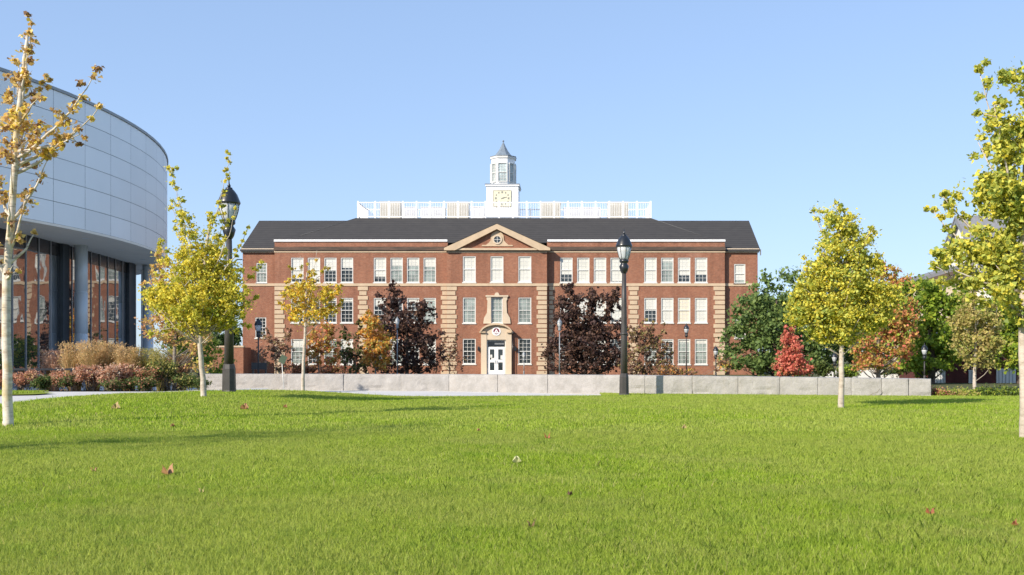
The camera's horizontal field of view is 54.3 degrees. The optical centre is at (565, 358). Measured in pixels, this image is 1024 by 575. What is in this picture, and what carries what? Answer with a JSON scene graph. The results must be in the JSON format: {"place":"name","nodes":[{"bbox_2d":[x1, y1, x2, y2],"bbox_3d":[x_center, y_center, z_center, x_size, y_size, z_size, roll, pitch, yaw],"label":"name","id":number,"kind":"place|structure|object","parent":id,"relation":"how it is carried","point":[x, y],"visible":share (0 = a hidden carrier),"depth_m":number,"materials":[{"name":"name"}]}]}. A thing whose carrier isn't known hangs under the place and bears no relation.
{"place":"outdoors","nodes":[
{"label":"outdoors","id":0,"kind":"place"},
{"bbox_2d":[38,347,65,390],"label":"feather grass","id":1,"kind":"object","parent":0,"point":[51,362],"depth_m":35.83,"materials":[{"name":"beige plant"}]},
{"bbox_2d":[55,340,89,390],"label":"feather grass","id":2,"kind":"object","parent":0,"point":[72,361],"depth_m":35.29,"materials":[{"name":"beige plant"}]},
{"bbox_2d":[73,340,111,390],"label":"feather grass","id":3,"kind":"object","parent":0,"point":[87,358],"depth_m":34.82,"materials":[{"name":"beige plant"}]},
{"bbox_2d":[94,340,125,390],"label":"feather grass","id":4,"kind":"object","parent":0,"point":[109,360],"depth_m":35.18,"materials":[{"name":"beige plant"}]},
{"bbox_2d":[111,344,143,390],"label":"feather grass","id":5,"kind":"object","parent":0,"point":[123,359],"depth_m":35.05,"materials":[{"name":"beige plant"}]},
{"bbox_2d":[130,347,157,390],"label":"feather grass","id":6,"kind":"object","parent":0,"point":[143,362],"depth_m":35.38,"materials":[{"name":"green plant"}]},
{"bbox_2d":[145,348,179,390],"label":"feather grass","id":7,"kind":"object","parent":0,"point":[158,354],"depth_m":35.04,"materials":[{"name":"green plant"}]},
{"bbox_2d":[163,354,193,390],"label":"feather grass","id":8,"kind":"object","parent":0,"point":[178,359],"depth_m":34.86,"materials":[{"name":"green plant"}]},
{"bbox_2d":[0,385,600,402],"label":"paving","id":9,"kind":"structure","parent":0,"point":[21,397],"depth_m":34.43,"materials":[{"name":"concrete"}]},
{"bbox_2d":[16,390,190,391],"bbox_3d":[-21.000,1.102,34.300,18.000,0.212,7.400,0,0,0],"label":"planting bed","id":10,"kind":"object","parent":9,"relation":"on","point":[99,391],"visible":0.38,"depth_m":31.64,"materials":[{"name":"brown soil"}]},
{"bbox_2d":[13,367,45,390],"bbox_3d":[-17.554,0.693,32.393,1.055,0.854,1.033,0,0,28],"label":"shrub","id":11,"kind":"object","parent":10,"relation":"on","point":[21,379],"visible":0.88,"depth_m":32.23,"materials":[{"name":"pink plant"}]},
{"bbox_2d":[26,373,55,391],"bbox_3d":[-16.575,0.770,31.560,0.815,0.638,1.084,0,0,-37],"label":"shrub","id":12,"kind":"object","parent":10,"relation":"on","point":[41,383],"visible":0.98,"depth_m":31.39,"materials":[{"name":"green plant"}]},
{"bbox_2d":[13,368,76,390],"bbox_3d":[-17.403,0.733,33.425,2.142,0.820,0.450,0,0,0],"label":"bench","id":13,"kind":"object","parent":10,"relation":"on","point":[47,371],"visible":0.34,"depth_m":33.25,"materials":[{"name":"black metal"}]},
{"bbox_2d":[48,367,70,390],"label":"shrub","id":14,"kind":"object","parent":10,"relation":"on","point":[59,374],"visible":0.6,"depth_m":32.04,"materials":[{"name":"pink plant"}]},
{"bbox_2d":[55,374,84,391],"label":"shrub","id":15,"kind":"object","parent":10,"relation":"on","point":[64,381],"visible":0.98,"depth_m":31.45,"materials":[{"name":"green plant"}]},
{"bbox_2d":[70,364,105,390],"bbox_3d":[-15.323,0.629,32.030,1.144,0.958,1.299,0,0,-28],"label":"shrub","id":16,"kind":"object","parent":10,"relation":"on","point":[88,374],"visible":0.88,"depth_m":31.86,"materials":[{"name":"pink plant"}]},
{"bbox_2d":[96,363,128,390],"bbox_3d":[-14.440,0.612,31.815,0.902,0.972,1.033,0,0,12],"label":"shrub","id":17,"kind":"object","parent":10,"relation":"on","point":[109,372],"visible":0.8,"depth_m":31.61,"materials":[{"name":"pink plant"}]},
{"bbox_2d":[98,375,133,391],"bbox_3d":[-14.031,0.799,31.146,1.144,0.549,1.044,0,0,0],"label":"shrub","id":18,"kind":"object","parent":10,"relation":"on","point":[114,384],"visible":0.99,"depth_m":31.08,"materials":[{"name":"green plant"}]},
{"bbox_2d":[112,361,143,390],"bbox_3d":[-14.250,0.606,32.388,1.155,1.039,1.180,0,0,26],"label":"shrub","id":19,"kind":"object","parent":10,"relation":"on","point":[131,369],"visible":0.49,"depth_m":32.20,"materials":[{"name":"pink plant"}]},
{"bbox_2d":[125,376,159,391],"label":"shrub","id":20,"kind":"object","parent":10,"relation":"on","point":[148,382],"visible":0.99,"depth_m":31.16,"materials":[{"name":"green plant"}]},
{"bbox_2d":[133,366,167,390],"bbox_3d":[-13.444,0.675,32.165,0.920,0.881,1.011,0,0,0],"label":"shrub","id":21,"kind":"object","parent":10,"relation":"on","point":[144,373],"visible":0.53,"depth_m":32.03,"materials":[{"name":"plant"}]},
{"bbox_2d":[146,356,184,390],"bbox_3d":[-13.097,0.519,32.626,1.265,1.224,1.200,0,0,0],"label":"shrub","id":22,"kind":"object","parent":10,"relation":"on","point":[170,369],"visible":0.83,"depth_m":32.50,"materials":[{"name":"green plant"}]},
{"bbox_2d":[134,249,219,390],"bbox_3d":[-12.885,-1.267,33.040,2.712,4.854,2.064,0,0,0],"label":"young tree","id":23,"kind":"object","parent":10,"relation":"on","point":[169,339],"visible":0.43,"depth_m":32.91,"materials":[{"name":"plant"}]},
{"bbox_2d":[169,372,197,390],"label":"shrub","id":24,"kind":"object","parent":10,"relation":"on","point":[186,379],"visible":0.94,"depth_m":31.72,"materials":[{"name":"green plant"}]},
{"bbox_2d":[277,252,344,389],"bbox_3d":[-7.101,-1.020,28.064,1.866,4.024,1.636,0,0,0],"label":"ginkgo tree","id":25,"kind":"object","parent":9,"relation":"on","point":[305,291],"visible":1,"depth_m":27.95,"materials":[{"name":"yellow plant"}]},
{"bbox_2d":[205,374,930,395],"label":"granite wall","id":26,"kind":"structure","parent":9,"relation":"on","point":[594,384],"depth_m":35.06,"materials":[{"name":"grey stone"}]},
{"bbox_2d":[0,389,1023,574],"bbox_3d":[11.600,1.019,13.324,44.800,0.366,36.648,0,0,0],"label":"lawn","id":27,"kind":"structure","parent":0,"point":[386,430],"depth_m":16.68,"materials":[{"name":"plant"}]},
{"bbox_2d":[0,11,104,425],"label":"young tree","id":28,"kind":"object","parent":27,"relation":"on","point":[18,124],"visible":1,"depth_m":14.96,"materials":[{"name":"yellow plant"}]},
{"bbox_2d":[136,149,263,396],"bbox_3d":[-7.925,-1.824,21.748,2.403,5.476,2.303,0,0,42],"label":"ginkgo tree","id":29,"kind":"object","parent":27,"relation":"on","point":[199,301],"visible":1,"depth_m":21.44,"materials":[{"name":"yellow plant"}]},
{"bbox_2d":[218,181,240,391],"bbox_3d":[-8.307,-1.719,24.600,0.550,5.379,0.550,0,0,0],"label":"street lamp","id":30,"kind":"object","parent":27,"relation":"on","point":[230,199],"visible":0.69,"depth_m":24.50,"materials":[{"name":"black metal"}]},
{"bbox_2d":[774,198,915,407],"bbox_3d":[5.809,-1.112,20.763,2.879,4.456,1.631,0,0,0],"label":"ginkgo tree","id":31,"kind":"object","parent":27,"relation":"on","point":[859,300],"visible":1,"depth_m":20.59,"materials":[{"name":"yellow plant"}]},
{"bbox_2d":[923,56,1023,437],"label":"ginkgo tree","id":32,"kind":"object","parent":27,"relation":"on","point":[999,194],"visible":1,"depth_m":12.81,"materials":[{"name":"yellow plant"}]},
{"bbox_2d":[0,0,1023,358],"label":"sky","id":33,"kind":"structure","parent":0,"point":[758,112],"materials":[{"name":"blue"}]},
{"bbox_2d":[164,359,1018,389],"bbox_3d":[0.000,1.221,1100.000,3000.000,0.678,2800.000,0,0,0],"label":"ground","id":34,"kind":"structure","parent":0,"point":[963,385],"depth_m":51.91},
{"bbox_2d":[0,67,167,387],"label":"arts building","id":35,"kind":"structure","parent":34,"relation":"on","point":[96,217],"depth_m":44.78,"materials":[{"name":"metal"}]},
{"bbox_2d":[166,333,236,377],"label":"ornamental tree","id":36,"kind":"object","parent":34,"relation":"on","point":[207,359],"visible":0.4,"depth_m":51.94,"materials":[{"name":"plant"}]},
{"bbox_2d":[203,319,242,354],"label":"broadleaf tree","id":37,"kind":"object","parent":34,"relation":"on","point":[237,339],"visible":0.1,"depth_m":122.05,"materials":[{"name":"green plant"}]},
{"bbox_2d":[211,346,250,373],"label":"area wall","id":38,"kind":"structure","parent":34,"relation":"on","point":[242,355],"depth_m":94.00,"materials":[{"name":"red brick"}]},
{"bbox_2d":[255,327,298,373],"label":"ornamental tree","id":39,"kind":"object","parent":34,"relation":"on","point":[273,347],"visible":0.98,"depth_m":81.90,"materials":[{"name":"brown plant"}]},
{"bbox_2d":[277,358,360,373],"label":"shrubs","id":40,"kind":"object","parent":34,"relation":"on","point":[295,369],"visible":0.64,"depth_m":83.27,"materials":[{"name":"green plant"}]},
{"bbox_2d":[300,320,343,373],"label":"ornamental tree","id":41,"kind":"object","parent":34,"relation":"on","point":[316,347],"visible":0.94,"depth_m":79.90,"materials":[{"name":"orange plant"}]},
{"bbox_2d":[332,319,370,373],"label":"ornamental tree","id":42,"kind":"object","parent":34,"relation":"on","point":[350,351],"visible":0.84,"depth_m":77.85,"materials":[{"name":"brown plant"}]},
{"bbox_2d":[356,309,395,373],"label":"ornamental tree","id":43,"kind":"object","parent":34,"relation":"on","point":[382,342],"visible":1,"depth_m":75.84,"materials":[{"name":"orange plant"}]},
{"bbox_2d":[372,279,446,373],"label":"plum tree","id":44,"kind":"object","parent":34,"relation":"on","point":[421,341],"visible":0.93,"depth_m":78.70,"materials":[{"name":"purple plant"}]},
{"bbox_2d":[438,330,469,373],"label":"ornamental tree","id":45,"kind":"object","parent":34,"relation":"on","point":[451,354],"visible":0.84,"depth_m":87.94,"materials":[{"name":"brown plant"}]},
{"bbox_2d":[237,140,760,374],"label":"school building","id":46,"kind":"structure","parent":34,"relation":"on","point":[489,288],"depth_m":96.00,"materials":[{"name":"red brick"}]},
{"bbox_2d":[255,263,266,283],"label":"window","id":47,"kind":"structure","parent":46,"relation":"in","point":[261,276],"depth_m":96.62,"materials":[{"name":"white glass"}]},
{"bbox_2d":[290,339,302,364],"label":"window","id":48,"kind":"structure","parent":46,"relation":"in","point":[297,343],"depth_m":96.12,"materials":[{"name":"white paint"}]},
{"bbox_2d":[291,258,302,282],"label":"window","id":49,"kind":"structure","parent":46,"relation":"in","point":[295,262],"depth_m":96.12,"materials":[{"name":"white glass"}]},
{"bbox_2d":[308,258,320,282],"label":"window","id":50,"kind":"structure","parent":46,"relation":"in","point":[310,260],"depth_m":96.12,"materials":[{"name":"white glass"}]},
{"bbox_2d":[323,258,336,282],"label":"window","id":51,"kind":"structure","parent":46,"relation":"in","point":[330,276],"depth_m":96.12,"materials":[{"name":"white glass"}]},
{"bbox_2d":[340,258,353,282],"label":"window","id":52,"kind":"structure","parent":46,"relation":"in","point":[346,263],"depth_m":96.12,"materials":[{"name":"white glass"}]},
{"bbox_2d":[340,298,353,323],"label":"window","id":53,"kind":"structure","parent":46,"relation":"in","point":[347,310],"depth_m":96.12,"materials":[{"name":"white glass"}]},
{"bbox_2d":[373,258,386,282],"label":"window","id":54,"kind":"structure","parent":46,"relation":"in","point":[379,263],"depth_m":96.12,"materials":[{"name":"white paint"}]},
{"bbox_2d":[379,201,401,217],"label":"rooftop unit","id":55,"kind":"object","parent":46,"relation":"on","point":[395,209],"visible":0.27,"depth_m":103.80,"materials":[{"name":"beige metal"}]},
{"bbox_2d":[389,258,402,282],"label":"window","id":56,"kind":"structure","parent":46,"relation":"in","point":[396,264],"depth_m":96.12,"materials":[{"name":"white paint"}]},
{"bbox_2d":[406,258,419,282],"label":"window","id":57,"kind":"structure","parent":46,"relation":"in","point":[412,263],"depth_m":96.12,"materials":[{"name":"white glass"}]},
{"bbox_2d":[423,258,435,282],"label":"window","id":58,"kind":"structure","parent":46,"relation":"in","point":[429,264],"depth_m":96.12,"materials":[{"name":"white glass"}]},
{"bbox_2d":[423,298,435,323],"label":"window","id":59,"kind":"structure","parent":46,"relation":"in","point":[433,300],"depth_m":96.12,"materials":[{"name":"white glass"}]},
{"bbox_2d":[420,207,445,217],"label":"rooftop unit","id":60,"kind":"object","parent":46,"relation":"on","point":[427,211],"visible":0.55,"depth_m":103.80,"materials":[{"name":"metal"}]},
{"bbox_2d":[447,203,469,217],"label":"rooftop unit","id":61,"kind":"object","parent":46,"relation":"on","point":[463,209],"visible":0.45,"depth_m":103.80,"materials":[{"name":"beige metal"}]},
{"bbox_2d":[462,256,475,282],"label":"window","id":62,"kind":"structure","parent":46,"relation":"in","point":[469,262],"depth_m":95.42,"materials":[{"name":"white glass"}]},
{"bbox_2d":[462,297,475,323],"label":"window","id":63,"kind":"structure","parent":46,"relation":"in","point":[469,303],"depth_m":95.42,"materials":[{"name":"white glass"}]},
{"bbox_2d":[462,339,475,364],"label":"window","id":64,"kind":"structure","parent":46,"relation":"in","point":[469,345],"depth_m":95.42,"materials":[{"name":"glass"}]},
{"bbox_2d":[488,347,495,373],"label":"door","id":65,"kind":"structure","parent":46,"relation":"in","point":[491,350],"depth_m":95.12,"materials":[{"name":"white paint"}]},
{"bbox_2d":[490,256,503,282],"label":"window","id":66,"kind":"structure","parent":46,"relation":"in","point":[496,262],"depth_m":95.42,"materials":[{"name":"white glass"}]},
{"bbox_2d":[491,297,502,323],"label":"window","id":67,"kind":"structure","parent":46,"relation":"in","point":[496,302],"depth_m":95.42,"materials":[{"name":"white glass"}]},
{"bbox_2d":[496,347,504,373],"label":"door","id":68,"kind":"structure","parent":46,"relation":"in","point":[500,351],"depth_m":95.12,"materials":[{"name":"white paint"}]},
{"bbox_2d":[357,201,650,217],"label":"roof railing","id":69,"kind":"object","parent":46,"relation":"on","point":[362,211],"visible":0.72,"depth_m":101.42,"materials":[{"name":"white metal"}]},
{"bbox_2d":[518,256,531,282],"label":"window","id":70,"kind":"structure","parent":46,"relation":"in","point":[524,262],"depth_m":95.42,"materials":[{"name":"white paint"}]},
{"bbox_2d":[518,297,531,323],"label":"window","id":71,"kind":"structure","parent":46,"relation":"in","point":[524,303],"depth_m":95.42,"materials":[{"name":"white glass"}]},
{"bbox_2d":[518,339,531,364],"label":"window","id":72,"kind":"structure","parent":46,"relation":"in","point":[524,345],"depth_m":95.42,"materials":[{"name":"white glass"}]},
{"bbox_2d":[541,203,560,217],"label":"rooftop unit","id":73,"kind":"object","parent":46,"relation":"on","point":[543,209],"visible":0.66,"depth_m":103.80,"materials":[{"name":"beige metal"}]},
{"bbox_2d":[559,258,572,282],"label":"window","id":74,"kind":"structure","parent":46,"relation":"in","point":[566,264],"depth_m":96.12,"materials":[{"name":"white glass"}]},
{"bbox_2d":[563,207,599,217],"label":"rooftop unit","id":75,"kind":"object","parent":46,"relation":"on","point":[586,211],"visible":0.34,"depth_m":103.80,"materials":[{"name":"metal"}]},
{"bbox_2d":[576,258,589,282],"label":"window","id":76,"kind":"structure","parent":46,"relation":"in","point":[582,263],"depth_m":96.12,"materials":[{"name":"white glass"}]},
{"bbox_2d":[593,258,606,282],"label":"window","id":77,"kind":"structure","parent":46,"relation":"in","point":[599,263],"depth_m":96.12,"materials":[{"name":"white glass"}]},
{"bbox_2d":[610,258,621,282],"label":"window","id":78,"kind":"structure","parent":46,"relation":"in","point":[615,273],"depth_m":96.12,"materials":[{"name":"white glass"}]},
{"bbox_2d":[607,203,627,217],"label":"rooftop unit","id":79,"kind":"object","parent":46,"relation":"on","point":[612,209],"visible":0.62,"depth_m":103.80,"materials":[{"name":"beige metal"}]},
{"bbox_2d":[644,258,656,282],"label":"window","id":80,"kind":"structure","parent":46,"relation":"in","point":[650,264],"depth_m":96.12,"materials":[{"name":"white glass"}]},
{"bbox_2d":[644,298,656,323],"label":"window","id":81,"kind":"structure","parent":46,"relation":"in","point":[650,304],"depth_m":96.12,"materials":[{"name":"white paint"}]},
{"bbox_2d":[660,258,673,282],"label":"window","id":82,"kind":"structure","parent":46,"relation":"in","point":[666,263],"depth_m":96.12,"materials":[{"name":"white glass"}]},
{"bbox_2d":[660,298,673,323],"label":"window","id":83,"kind":"structure","parent":46,"relation":"in","point":[666,303],"depth_m":96.12,"materials":[{"name":"white glass"}]},
{"bbox_2d":[677,258,690,282],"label":"window","id":84,"kind":"structure","parent":46,"relation":"in","point":[683,263],"depth_m":96.12,"materials":[{"name":"white glass"}]},
{"bbox_2d":[677,298,690,323],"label":"window","id":85,"kind":"structure","parent":46,"relation":"in","point":[683,303],"depth_m":96.12,"materials":[{"name":"white glass"}]},
{"bbox_2d":[678,339,690,364],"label":"window","id":86,"kind":"structure","parent":46,"relation":"in","point":[681,342],"depth_m":96.12,"materials":[{"name":"white glass"}]},
{"bbox_2d":[694,258,707,282],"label":"window","id":87,"kind":"structure","parent":46,"relation":"in","point":[700,263],"depth_m":96.12,"materials":[{"name":"white glass"}]},
{"bbox_2d":[694,298,707,323],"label":"window","id":88,"kind":"structure","parent":46,"relation":"in","point":[700,303],"depth_m":96.12,"materials":[{"name":"white paint"}]},
{"bbox_2d":[694,339,707,364],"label":"window","id":89,"kind":"structure","parent":46,"relation":"in","point":[700,344],"depth_m":96.12,"materials":[{"name":"white glass"}]},
{"bbox_2d":[734,264,745,283],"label":"window","id":90,"kind":"structure","parent":46,"relation":"in","point":[739,269],"depth_m":96.62,"materials":[{"name":"white glass"}]},
{"bbox_2d":[540,282,629,374],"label":"plum tree","id":91,"kind":"object","parent":34,"relation":"on","point":[585,335],"visible":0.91,"depth_m":77.62,"materials":[{"name":"purple plant"}]},
{"bbox_2d":[618,318,677,374],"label":"ornamental tree","id":92,"kind":"object","parent":34,"relation":"on","point":[650,341],"visible":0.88,"depth_m":61.90,"materials":[{"name":"brown plant"}]},
{"bbox_2d":[655,357,734,375],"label":"shrubs","id":93,"kind":"object","parent":34,"relation":"on","point":[674,370],"visible":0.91,"depth_m":59.78,"materials":[{"name":"orange plant"}]},
{"bbox_2d":[716,265,837,376],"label":"broadleaf tree","id":94,"kind":"object","parent":34,"relation":"on","point":[760,305],"visible":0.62,"depth_m":73.25,"materials":[{"name":"green plant"}]},
{"bbox_2d":[771,323,816,376],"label":"maple tree","id":95,"kind":"object","parent":34,"relation":"on","point":[786,361],"visible":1,"depth_m":55.80,"materials":[{"name":"red plant"}]},
{"bbox_2d":[813,360,837,376],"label":"shrub","id":96,"kind":"object","parent":34,"relation":"on","point":[823,368],"visible":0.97,"depth_m":55.74,"materials":[{"name":"green plant"}]},
{"bbox_2d":[802,281,880,367],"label":"broadleaf tree","id":97,"kind":"object","parent":34,"relation":"on","point":[846,358],"visible":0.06,"depth_m":76.98,"materials":[{"name":"green plant"}]},
{"bbox_2d":[834,364,861,377],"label":"shrub","id":98,"kind":"object","parent":34,"relation":"on","point":[849,372],"visible":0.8,"depth_m":55.80,"materials":[{"name":"green plant"}]},
{"bbox_2d":[848,259,929,377],"bbox_3d":[16.122,-1.843,50.067,3.720,6.329,2.935,0,0,-23],"label":"maple tree","id":99,"kind":"object","parent":34,"relation":"on","point":[869,360],"visible":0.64,"depth_m":49.72,"materials":[{"name":"orange plant"}]},
{"bbox_2d":[880,362,909,377],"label":"shrub","id":100,"kind":"object","parent":34,"relation":"on","point":[899,372],"visible":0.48,"depth_m":55.87,"materials":[{"name":"green plant"}]},
{"bbox_2d":[891,272,982,383],"bbox_3d":[20.267,-1.660,54.198,5.526,6.142,3.935,0,0,0],"label":"broadleaf tree","id":101,"kind":"object","parent":34,"relation":"on","point":[935,329],"visible":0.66,"depth_m":53.36,"materials":[{"name":"green plant"}]},
{"bbox_2d":[899,325,1017,382],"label":"outbuilding","id":102,"kind":"structure","parent":34,"relation":"on","point":[959,375],"depth_m":58.00,"materials":[{"name":"red brick"}]},
{"bbox_2d":[996,369,1015,382],"bbox_3d":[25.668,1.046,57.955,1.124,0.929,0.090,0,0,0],"label":"door","id":103,"kind":"structure","parent":102,"relation":"in","point":[1001,377],"depth_m":57.93,"materials":[{"name":"metal"}]},
{"bbox_2d":[946,282,1012,388],"bbox_3d":[16.986,-1.124,41.090,2.637,4.795,2.306,0,0,0],"label":"pear tree","id":104,"kind":"object","parent":34,"relation":"on","point":[987,336],"visible":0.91,"depth_m":40.74,"materials":[{"name":"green plant"}]},
{"bbox_2d":[980,282,1018,383],"bbox_3d":[24.598,-1.727,53.860,4.770,6.190,3.659,0,0,0],"label":"broadleaf tree","id":105,"kind":"object","parent":34,"relation":"on","point":[1008,334],"visible":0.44,"depth_m":53.59,"materials":[{"name":"green plant"}]},
{"bbox_2d":[821,368,898,377],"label":"shrubs","id":106,"kind":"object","parent":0,"point":[863,375],"depth_m":66.00,"materials":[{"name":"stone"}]},
{"bbox_2d":[893,216,1019,361],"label":"gabled house","id":107,"kind":"structure","parent":0,"point":[960,225],"depth_m":73.91,"materials":[{"name":"grey"}]},
{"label":"lawn","id":108,"kind":"structure","parent":0,"visible":0},
{"bbox_2d":[616,231,631,394],"bbox_3d":[1.915,-1.451,32.400,0.550,5.538,0.550,0,0,0],"label":"street lamp","id":109,"kind":"object","parent":108,"relation":"on","point":[624,245],"visible":0.98,"depth_m":32.30,"materials":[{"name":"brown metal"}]},
{"bbox_2d":[947,386,980,395],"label":"juniper shrub","id":110,"kind":"object","parent":108,"relation":"on","point":[964,392],"visible":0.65,"depth_m":31.11,"materials":[{"name":"green plant"}]},
{"bbox_2d":[987,383,1018,395],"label":"juniper shrub","id":111,"kind":"object","parent":108,"relation":"on","point":[1005,390],"visible":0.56,"depth_m":31.05,"materials":[{"name":"green plant"}]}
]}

